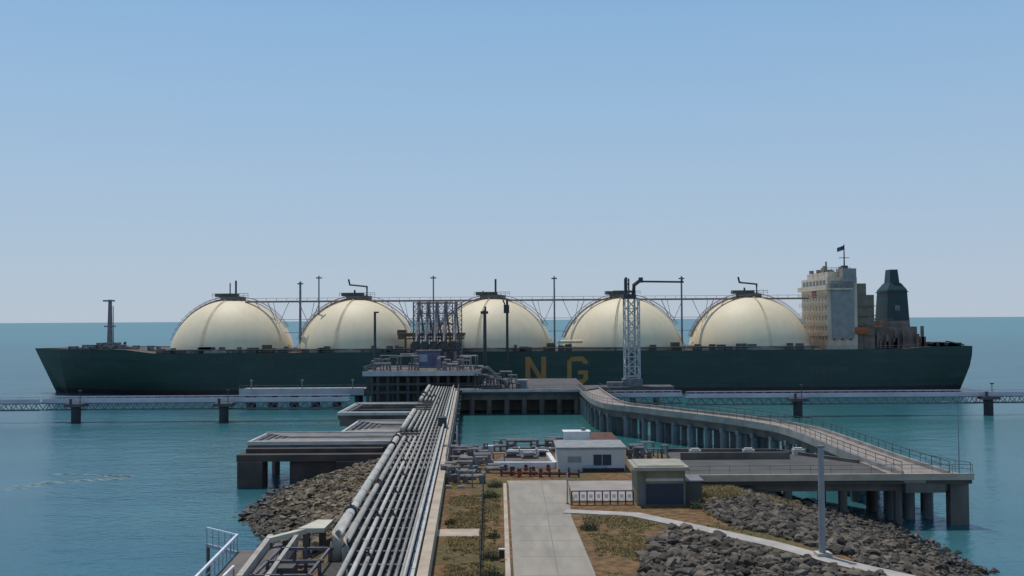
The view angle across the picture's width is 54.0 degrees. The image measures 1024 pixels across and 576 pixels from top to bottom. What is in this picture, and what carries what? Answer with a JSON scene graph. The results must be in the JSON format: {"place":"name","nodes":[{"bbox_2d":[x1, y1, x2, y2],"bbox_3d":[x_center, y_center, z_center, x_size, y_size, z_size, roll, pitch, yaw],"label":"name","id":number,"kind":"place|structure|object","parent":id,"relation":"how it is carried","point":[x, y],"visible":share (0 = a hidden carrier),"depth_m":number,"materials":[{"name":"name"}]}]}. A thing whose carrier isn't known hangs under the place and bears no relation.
{"place":"outdoors","nodes":[
{"label":"outdoors","id":0,"kind":"place"},
{"bbox_2d":[437,529,479,536],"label":"cross path","id":1,"kind":"structure","parent":0,"point":[455,532],"depth_m":85.45,"materials":[{"name":"beige concrete"}]},
{"bbox_2d":[441,494,500,575],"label":"grass","id":2,"kind":"structure","parent":0,"point":[465,501],"depth_m":87.08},
{"bbox_2d":[502,299,508,377],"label":"monitor tower","id":3,"kind":"structure","parent":0,"point":[506,308],"depth_m":289.30,"materials":[{"name":"metal"}]},
{"bbox_2d":[503,483,510,575],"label":"curb","id":4,"kind":"structure","parent":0,"point":[507,555],"depth_m":83.98,"materials":[{"name":"beige concrete"}]},
{"bbox_2d":[0,317,1023,575],"bbox_3d":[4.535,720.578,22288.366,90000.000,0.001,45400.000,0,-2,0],"label":"sea","id":5,"kind":"structure","parent":0,"point":[168,501],"depth_m":176.16,"materials":[{"name":"liquid"}]},
{"bbox_2d":[9,473,131,488],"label":"foam streak","id":6,"kind":"object","parent":5,"relation":"on","point":[124,476],"visible":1,"depth_m":144.15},
{"bbox_2d":[64,390,87,422],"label":"mooring dolphin","id":7,"kind":"object","parent":5,"relation":"in","point":[75,412],"visible":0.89,"depth_m":225.31,"materials":[{"name":"concrete"}]},
{"bbox_2d":[42,394,349,410],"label":"catwalk","id":8,"kind":"object","parent":7,"relation":"on","point":[166,401],"visible":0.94,"depth_m":227.36,"materials":[{"name":"metal"}]},
{"bbox_2d":[0,397,43,410],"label":"catwalk","id":9,"kind":"object","parent":8,"relation":"attached to","point":[13,402],"visible":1,"depth_m":226.36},
{"bbox_2d":[213,389,234,422],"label":"mooring dolphin","id":10,"kind":"object","parent":5,"relation":"in","point":[223,412],"visible":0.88,"depth_m":224.27,"materials":[{"name":"concrete"}]},
{"bbox_2d":[239,379,365,407],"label":"breasting dolphin","id":11,"kind":"object","parent":5,"relation":"in","point":[357,392],"visible":0.77,"depth_m":257.07,"materials":[{"name":"concrete"}]},
{"bbox_2d":[330,384,461,575],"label":"pipe trestle","id":12,"kind":"object","parent":5,"relation":"in","point":[425,454],"visible":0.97,"depth_m":92.62,"materials":[{"name":"metal"}]},
{"bbox_2d":[236,431,417,487],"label":"expansion loop","id":13,"kind":"object","parent":12,"relation":"attached to","point":[308,455],"visible":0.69,"depth_m":138.37,"materials":[{"name":"concrete"}]},
{"bbox_2d":[337,402,417,427],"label":"expansion loop","id":14,"kind":"object","parent":12,"relation":"attached to","point":[367,411],"visible":0.61,"depth_m":186.21,"materials":[{"name":"metal"}]},
{"bbox_2d":[342,420,424,450],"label":"expansion loop","id":15,"kind":"object","parent":12,"relation":"on","point":[376,425],"visible":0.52,"depth_m":163.62,"materials":[{"name":"metal"}]},
{"bbox_2d":[438,416,446,428],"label":"junction box","id":16,"kind":"object","parent":12,"relation":"on","point":[442,420],"visible":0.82,"depth_m":155.24,"materials":[{"name":"metal"}]},
{"bbox_2d":[362,362,482,410],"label":"loading platform","id":17,"kind":"structure","parent":5,"relation":"in","point":[403,384],"depth_m":249.62,"materials":[{"name":"concrete"}]},
{"bbox_2d":[374,312,378,357],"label":"lighting mast","id":18,"kind":"object","parent":17,"relation":"on","point":[375,334],"visible":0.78,"depth_m":261.48,"materials":[{"name":"metal"}]},
{"bbox_2d":[371,353,418,370],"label":"platform pipework","id":19,"kind":"object","parent":17,"relation":"on","point":[383,364],"visible":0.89,"depth_m":257.15,"materials":[{"name":"grey metal"}]},
{"bbox_2d":[413,300,424,365],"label":"marine loader","id":20,"kind":"object","parent":17,"relation":"on","point":[415,344],"visible":0.68,"depth_m":278.38,"materials":[{"name":"metal"}]},
{"bbox_2d":[422,300,432,349],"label":"marine loader","id":21,"kind":"object","parent":17,"relation":"on","point":[425,344],"visible":0.69,"depth_m":278.47,"materials":[{"name":"metal"}]},
{"bbox_2d":[416,350,441,367],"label":"control cabin","id":22,"kind":"object","parent":17,"relation":"on","point":[427,358],"visible":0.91,"depth_m":269.51,"materials":[{"name":"blue metal"}]},
{"bbox_2d":[398,302,463,365],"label":"arm gantry","id":23,"kind":"object","parent":17,"relation":"on","point":[401,336],"visible":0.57,"depth_m":281.98,"materials":[{"name":"metal"}]},
{"bbox_2d":[431,301,441,349],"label":"marine loader","id":24,"kind":"object","parent":17,"relation":"on","point":[434,344],"visible":0.73,"depth_m":278.57,"materials":[{"name":"metal"}]},
{"bbox_2d":[440,301,451,365],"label":"marine loader","id":25,"kind":"object","parent":17,"relation":"on","point":[443,342],"visible":0.84,"depth_m":278.47,"materials":[{"name":"metal"}]},
{"bbox_2d":[451,301,460,365],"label":"marine loader","id":26,"kind":"object","parent":17,"relation":"on","point":[454,341],"visible":0.88,"depth_m":278.42,"materials":[{"name":"metal"}]},
{"bbox_2d":[437,355,477,370],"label":"platform pipework","id":27,"kind":"object","parent":17,"relation":"on","point":[460,363],"visible":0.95,"depth_m":255.28,"materials":[{"name":"metal"}]},
{"bbox_2d":[480,307,487,365],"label":"lighting mast","id":28,"kind":"object","parent":17,"relation":"on","point":[484,312],"visible":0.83,"depth_m":261.44,"materials":[{"name":"metal"}]},
{"bbox_2d":[35,244,971,394],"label":"gas carrier","id":29,"kind":"object","parent":5,"relation":"on","point":[838,337],"visible":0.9,"depth_m":309.58,"materials":[{"name":"green metal"}]},
{"bbox_2d":[450,378,673,413],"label":"berth deck","id":30,"kind":"structure","parent":5,"relation":"in","point":[542,395],"depth_m":242.02,"materials":[{"name":"concrete"}]},
{"bbox_2d":[472,371,516,384],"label":"berth pipework","id":31,"kind":"object","parent":30,"relation":"on","point":[500,377],"visible":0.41,"depth_m":249.70,"materials":[{"name":"grey metal"}]},
{"bbox_2d":[475,365,520,388],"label":"pipe ramp","id":32,"kind":"structure","parent":30,"relation":"on","point":[495,376],"depth_m":243.37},
{"bbox_2d":[516,379,526,388],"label":"berth locker","id":33,"kind":"object","parent":30,"relation":"on","point":[523,382],"visible":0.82,"depth_m":244.35,"materials":[{"name":"grey metal"}]},
{"bbox_2d":[607,277,683,386],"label":"gangway tower","id":34,"kind":"structure","parent":30,"relation":"on","point":[630,382],"depth_m":250.71,"materials":[{"name":"grey metal"}]},
{"bbox_2d":[578,383,949,519],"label":"road bridge","id":35,"kind":"structure","parent":5,"relation":"in","point":[601,410],"depth_m":165.66,"materials":[{"name":"concrete"}]},
{"bbox_2d":[607,390,681,403],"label":"catwalk","id":36,"kind":"object","parent":35,"relation":"attached to","point":[643,395],"visible":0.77,"depth_m":234.35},
{"bbox_2d":[787,385,808,416],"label":"mooring dolphin","id":37,"kind":"object","parent":5,"relation":"in","point":[797,406],"visible":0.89,"depth_m":228.26,"materials":[{"name":"concrete"}]},
{"bbox_2d":[686,390,978,405],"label":"catwalk","id":38,"kind":"object","parent":37,"relation":"on","point":[827,396],"visible":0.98,"depth_m":230.36,"materials":[{"name":"metal"}]},
{"bbox_2d":[666,448,973,524],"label":"shore platform","id":39,"kind":"structure","parent":5,"relation":"in","point":[786,472],"depth_m":109.37,"materials":[{"name":"beige concrete"}]},
{"bbox_2d":[791,447,804,454],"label":"concrete block","id":40,"kind":"structure","parent":39,"relation":"on","point":[795,450],"depth_m":126.84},
{"bbox_2d":[942,401,959,472],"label":"street lamp","id":41,"kind":"object","parent":39,"relation":"on","point":[958,434],"visible":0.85,"depth_m":109.78,"materials":[{"name":"grey metal"}]},
{"bbox_2d":[976,383,999,414],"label":"mooring dolphin","id":42,"kind":"object","parent":5,"relation":"in","point":[988,408],"visible":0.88,"depth_m":230.28,"materials":[{"name":"concrete"}]},
{"bbox_2d":[974,389,1023,402],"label":"catwalk","id":43,"kind":"object","parent":42,"relation":"attached to","point":[1012,394],"visible":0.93,"depth_m":230.96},
{"bbox_2d":[0,0,1023,322],"label":"sky","id":44,"kind":"structure","parent":0,"point":[157,157],"materials":[{"name":"blue"}]},
{"bbox_2d":[507,480,595,575],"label":"road","id":45,"kind":"structure","parent":0,"point":[528,507],"depth_m":85.24,"materials":[{"name":"concrete"}]},
{"bbox_2d":[519,481,570,575],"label":"road joints","id":46,"kind":"object","parent":45,"relation":"on","point":[543,540],"visible":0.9,"depth_m":80.70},
{"bbox_2d":[239,449,983,575],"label":"land","id":47,"kind":"structure","parent":0,"point":[624,566],"depth_m":91.22,"materials":[{"name":"soil"}]},
{"bbox_2d":[195,527,277,575],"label":"landing stage","id":48,"kind":"object","parent":47,"relation":"on","point":[239,559],"visible":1,"depth_m":74.20,"materials":[{"name":"metal"}]},
{"bbox_2d":[236,534,297,575],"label":"concrete duct","id":49,"kind":"object","parent":47,"relation":"on","point":[253,561],"visible":0.7,"depth_m":74.42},
{"bbox_2d":[233,481,301,546],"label":"wet riprap","id":50,"kind":"object","parent":47,"relation":"on","point":[252,509],"visible":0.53,"depth_m":114.89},
{"bbox_2d":[250,547,333,575],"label":"pipe drop frame","id":51,"kind":"object","parent":47,"relation":"on","point":[287,567],"visible":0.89,"depth_m":71.33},
{"bbox_2d":[266,520,332,558],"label":"pale beam","id":52,"kind":"structure","parent":47,"relation":"on","point":[320,527],"depth_m":80.80,"materials":[{"name":"concrete"}]},
{"bbox_2d":[310,466,369,520],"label":"grass","id":53,"kind":"structure","parent":47,"relation":"on","point":[338,482],"depth_m":112.30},
{"bbox_2d":[319,474,437,575],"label":"gravel bed","id":54,"kind":"object","parent":47,"relation":"on","point":[331,568],"depth_m":81.26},
{"bbox_2d":[265,448,503,573],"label":"riprap","id":55,"kind":"object","parent":47,"relation":"on","point":[307,486],"visible":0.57,"depth_m":111.64,"materials":[{"name":"stone"}]},
{"bbox_2d":[444,516,457,524],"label":"shrub","id":56,"kind":"object","parent":47,"relation":"on","point":[453,521],"visible":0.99,"depth_m":88.91,"materials":[{"name":"green plant"}]},
{"bbox_2d":[440,460,485,486],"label":"valve station","id":57,"kind":"object","parent":47,"relation":"on","point":[455,473],"visible":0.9,"depth_m":111.55,"materials":[{"name":"grey metal"}]},
{"bbox_2d":[444,442,488,460],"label":"valve station","id":58,"kind":"object","parent":47,"relation":"on","point":[468,449],"visible":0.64,"depth_m":130.48,"materials":[{"name":"grey metal"}]},
{"bbox_2d":[478,481,483,575],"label":"wire fence","id":59,"kind":"object","parent":47,"relation":"on","point":[480,547],"visible":0.91,"depth_m":81.08,"materials":[{"name":"metal"}]},
{"bbox_2d":[459,450,504,472],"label":"valve station","id":60,"kind":"object","parent":47,"relation":"on","point":[477,459],"visible":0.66,"depth_m":120.88,"materials":[{"name":"metal"}]},
{"bbox_2d":[481,548,498,560],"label":"shrub","id":61,"kind":"object","parent":47,"relation":"on","point":[487,555],"visible":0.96,"depth_m":75.79,"materials":[{"name":"green plant"}]},
{"bbox_2d":[480,488,499,498],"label":"shrub","id":62,"kind":"object","parent":47,"relation":"on","point":[492,494],"visible":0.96,"depth_m":101.91,"materials":[{"name":"green plant"}]},
{"bbox_2d":[481,566,504,575],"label":"shrub","id":63,"kind":"object","parent":47,"relation":"on","point":[494,572],"visible":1,"depth_m":70.55,"materials":[{"name":"green plant"}]},
{"bbox_2d":[486,530,500,538],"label":"shrub","id":64,"kind":"object","parent":47,"relation":"on","point":[493,535],"visible":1,"depth_m":83.30,"materials":[{"name":"green plant"}]},
{"bbox_2d":[487,478,502,487],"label":"shrub","id":65,"kind":"object","parent":47,"relation":"on","point":[494,485],"visible":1,"depth_m":108.47,"materials":[{"name":"green plant"}]},
{"bbox_2d":[499,548,504,560],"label":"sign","id":66,"kind":"object","parent":47,"relation":"on","point":[501,554],"visible":1,"depth_m":75.25,"materials":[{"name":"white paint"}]},
{"bbox_2d":[490,449,556,468],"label":"equipment bund","id":67,"kind":"structure","parent":47,"relation":"on","point":[539,462],"depth_m":125.94,"materials":[{"name":"concrete"}]},
{"bbox_2d":[505,447,520,457],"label":"pump skid","id":68,"kind":"object","parent":67,"relation":"on","point":[511,453],"visible":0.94,"depth_m":130.00,"materials":[{"name":"grey metal"}]},
{"bbox_2d":[522,448,537,458],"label":"pump skid","id":69,"kind":"object","parent":67,"relation":"on","point":[528,454],"visible":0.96,"depth_m":128.90,"materials":[{"name":"metal"}]},
{"bbox_2d":[537,447,550,456],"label":"pump skid","id":70,"kind":"object","parent":67,"relation":"on","point":[542,453],"visible":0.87,"depth_m":130.87,"materials":[{"name":"metal"}]},
{"bbox_2d":[493,436,562,451],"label":"valve station","id":71,"kind":"object","parent":47,"relation":"on","point":[547,443],"visible":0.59,"depth_m":137.81,"materials":[{"name":"grey metal"}]},
{"bbox_2d":[500,466,579,476],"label":"rusty pipe manifold","id":72,"kind":"object","parent":47,"relation":"on","point":[530,472],"visible":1,"depth_m":115.59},
{"bbox_2d":[562,427,590,439],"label":"white tank","id":73,"kind":"object","parent":47,"relation":"on","point":[582,433],"visible":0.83,"depth_m":127.32,"materials":[{"name":"metal"}]},
{"bbox_2d":[578,518,599,530],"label":"shrub","id":74,"kind":"object","parent":47,"relation":"on","point":[584,526],"visible":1,"depth_m":86.15,"materials":[{"name":"green plant"}]},
{"bbox_2d":[553,440,626,471],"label":"pale building","id":75,"kind":"structure","parent":47,"relation":"on","point":[593,455],"depth_m":119.27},
{"bbox_2d":[568,456,580,461],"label":"window","id":76,"kind":"structure","parent":75,"relation":"in","point":[570,458],"depth_m":119.22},
{"bbox_2d":[593,455,601,464],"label":"window","id":77,"kind":"structure","parent":75,"relation":"in","point":[597,458],"depth_m":119.22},
{"bbox_2d":[589,432,617,439],"bbox_3d":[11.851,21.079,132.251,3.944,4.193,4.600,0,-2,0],"label":"roof","id":78,"kind":"structure","parent":75,"relation":"attached to","point":[601,435],"depth_m":131.09,"materials":[{"name":"beige metal"}]},
{"bbox_2d":[603,455,610,464],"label":"window","id":79,"kind":"structure","parent":75,"relation":"in","point":[606,458],"depth_m":119.20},
{"bbox_2d":[568,480,632,500],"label":"paved yard","id":80,"kind":"structure","parent":47,"relation":"on","point":[599,485],"depth_m":107.30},
{"bbox_2d":[571,490,633,504],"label":"panel fence","id":81,"kind":"object","parent":47,"relation":"on","point":[598,496],"visible":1,"depth_m":97.83,"materials":[{"name":"metal"}]},
{"bbox_2d":[626,441,667,458],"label":"valve station","id":82,"kind":"object","parent":47,"relation":"on","point":[637,450],"visible":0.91,"depth_m":129.77,"materials":[{"name":"grey metal"}]},
{"bbox_2d":[627,459,688,505],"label":"guard hut","id":83,"kind":"object","parent":47,"relation":"on","point":[658,481],"visible":0.97,"depth_m":97.38,"materials":[{"name":"concrete"}]},
{"bbox_2d":[639,471,645,505],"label":"door","id":84,"kind":"structure","parent":83,"relation":"in","point":[642,487],"depth_m":97.33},
{"bbox_2d":[582,514,753,575],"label":"grass","id":85,"kind":"structure","parent":47,"relation":"on","point":[611,538],"depth_m":83.74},
{"bbox_2d":[685,475,703,503],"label":"lean to shelter","id":86,"kind":"object","parent":47,"relation":"on","point":[693,486],"visible":0.68,"depth_m":98.00,"materials":[{"name":"grey metal"}]},
{"bbox_2d":[687,498,703,509],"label":"shrub","id":87,"kind":"object","parent":47,"relation":"on","point":[697,504],"visible":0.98,"depth_m":95.54,"materials":[{"name":"green plant"}]},
{"bbox_2d":[639,534,773,574],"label":"rubble bed","id":88,"kind":"object","parent":47,"relation":"on","point":[699,554],"visible":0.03,"depth_m":74.03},
{"bbox_2d":[635,550,649,556],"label":"boulder","id":89,"kind":"object","parent":88,"relation":"on","point":[639,553],"visible":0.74,"depth_m":76.23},
{"bbox_2d":[637,565,651,572],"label":"boulder","id":90,"kind":"object","parent":88,"relation":"on","point":[646,568],"visible":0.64,"depth_m":70.84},
{"bbox_2d":[649,544,660,552],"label":"boulder","id":91,"kind":"object","parent":88,"relation":"on","point":[656,547],"visible":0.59,"depth_m":77.17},
{"bbox_2d":[657,552,669,561],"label":"boulder","id":92,"kind":"object","parent":88,"relation":"on","point":[664,556],"visible":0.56,"depth_m":74.57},
{"bbox_2d":[666,558,675,566],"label":"boulder","id":93,"kind":"object","parent":88,"relation":"on","point":[671,562],"visible":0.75,"depth_m":73.27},
{"bbox_2d":[667,547,682,556],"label":"boulder","id":94,"kind":"object","parent":88,"relation":"on","point":[672,551],"visible":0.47,"depth_m":76.25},
{"bbox_2d":[674,568,686,575],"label":"boulder","id":95,"kind":"object","parent":88,"relation":"on","point":[679,570],"visible":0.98,"depth_m":69.94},
{"bbox_2d":[684,560,696,567],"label":"boulder","id":96,"kind":"object","parent":88,"relation":"on","point":[690,563],"visible":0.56,"depth_m":72.12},
{"bbox_2d":[727,555,738,564],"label":"boulder","id":97,"kind":"object","parent":88,"relation":"on","point":[733,559],"visible":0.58,"depth_m":73.66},
{"bbox_2d":[727,547,738,555],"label":"boulder","id":98,"kind":"object","parent":88,"relation":"on","point":[733,549],"visible":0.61,"depth_m":76.36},
{"bbox_2d":[735,539,750,545],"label":"boulder","id":99,"kind":"object","parent":88,"relation":"on","point":[742,542],"visible":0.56,"depth_m":79.33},
{"bbox_2d":[738,567,750,575],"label":"boulder","id":100,"kind":"object","parent":88,"relation":"on","point":[745,572],"visible":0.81,"depth_m":70.28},
{"bbox_2d":[743,558,754,566],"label":"boulder","id":101,"kind":"object","parent":88,"relation":"on","point":[749,562],"visible":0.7,"depth_m":72.63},
{"bbox_2d":[780,563,793,570],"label":"boulder","id":102,"kind":"object","parent":88,"relation":"on","point":[788,567],"visible":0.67,"depth_m":71.22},
{"bbox_2d":[781,553,792,561],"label":"boulder","id":103,"kind":"object","parent":88,"relation":"on","point":[786,556],"visible":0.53,"depth_m":74.04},
{"bbox_2d":[798,564,810,572],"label":"boulder","id":104,"kind":"object","parent":88,"relation":"on","point":[807,568],"visible":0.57,"depth_m":71.04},
{"bbox_2d":[802,556,816,563],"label":"boulder","id":105,"kind":"object","parent":88,"relation":"on","point":[805,560],"visible":0.44,"depth_m":73.12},
{"bbox_2d":[846,569,861,575],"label":"boulder","id":106,"kind":"object","parent":88,"relation":"on","point":[849,572],"visible":0.99,"depth_m":69.79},
{"bbox_2d":[698,483,801,515],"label":"grass","id":107,"kind":"structure","parent":47,"relation":"on","point":[719,491],"depth_m":104.34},
{"bbox_2d":[718,498,832,553],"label":"rubble bed","id":108,"kind":"object","parent":47,"relation":"on","point":[738,526],"visible":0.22,"depth_m":84.37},
{"bbox_2d":[633,453,954,575],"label":"riprap","id":109,"kind":"object","parent":47,"relation":"on","point":[748,506],"visible":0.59,"depth_m":88.19,"materials":[{"name":"stone"}]},
{"bbox_2d":[841,547,855,555],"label":"boulder","id":110,"kind":"object","parent":109,"relation":"on","point":[846,551],"visible":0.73,"depth_m":76.92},
{"bbox_2d":[869,555,882,562],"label":"boulder","id":111,"kind":"object","parent":109,"relation":"on","point":[876,558],"visible":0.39,"depth_m":76.58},
{"bbox_2d":[934,563,949,572],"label":"boulder","id":112,"kind":"object","parent":109,"relation":"on","point":[944,566],"visible":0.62,"depth_m":84.16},
{"bbox_2d":[814,445,831,556],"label":"grey pole","id":113,"kind":"object","parent":47,"relation":"on","point":[822,552],"visible":0.78,"depth_m":75.99,"materials":[{"name":"metal"}]},
{"bbox_2d":[853,512,999,575],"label":"wet riprap","id":114,"kind":"object","parent":47,"relation":"on","point":[897,529],"visible":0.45,"depth_m":95.84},
{"bbox_2d":[563,509,914,575],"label":"concrete path","id":115,"kind":"structure","parent":0,"point":[784,547],"depth_m":81.30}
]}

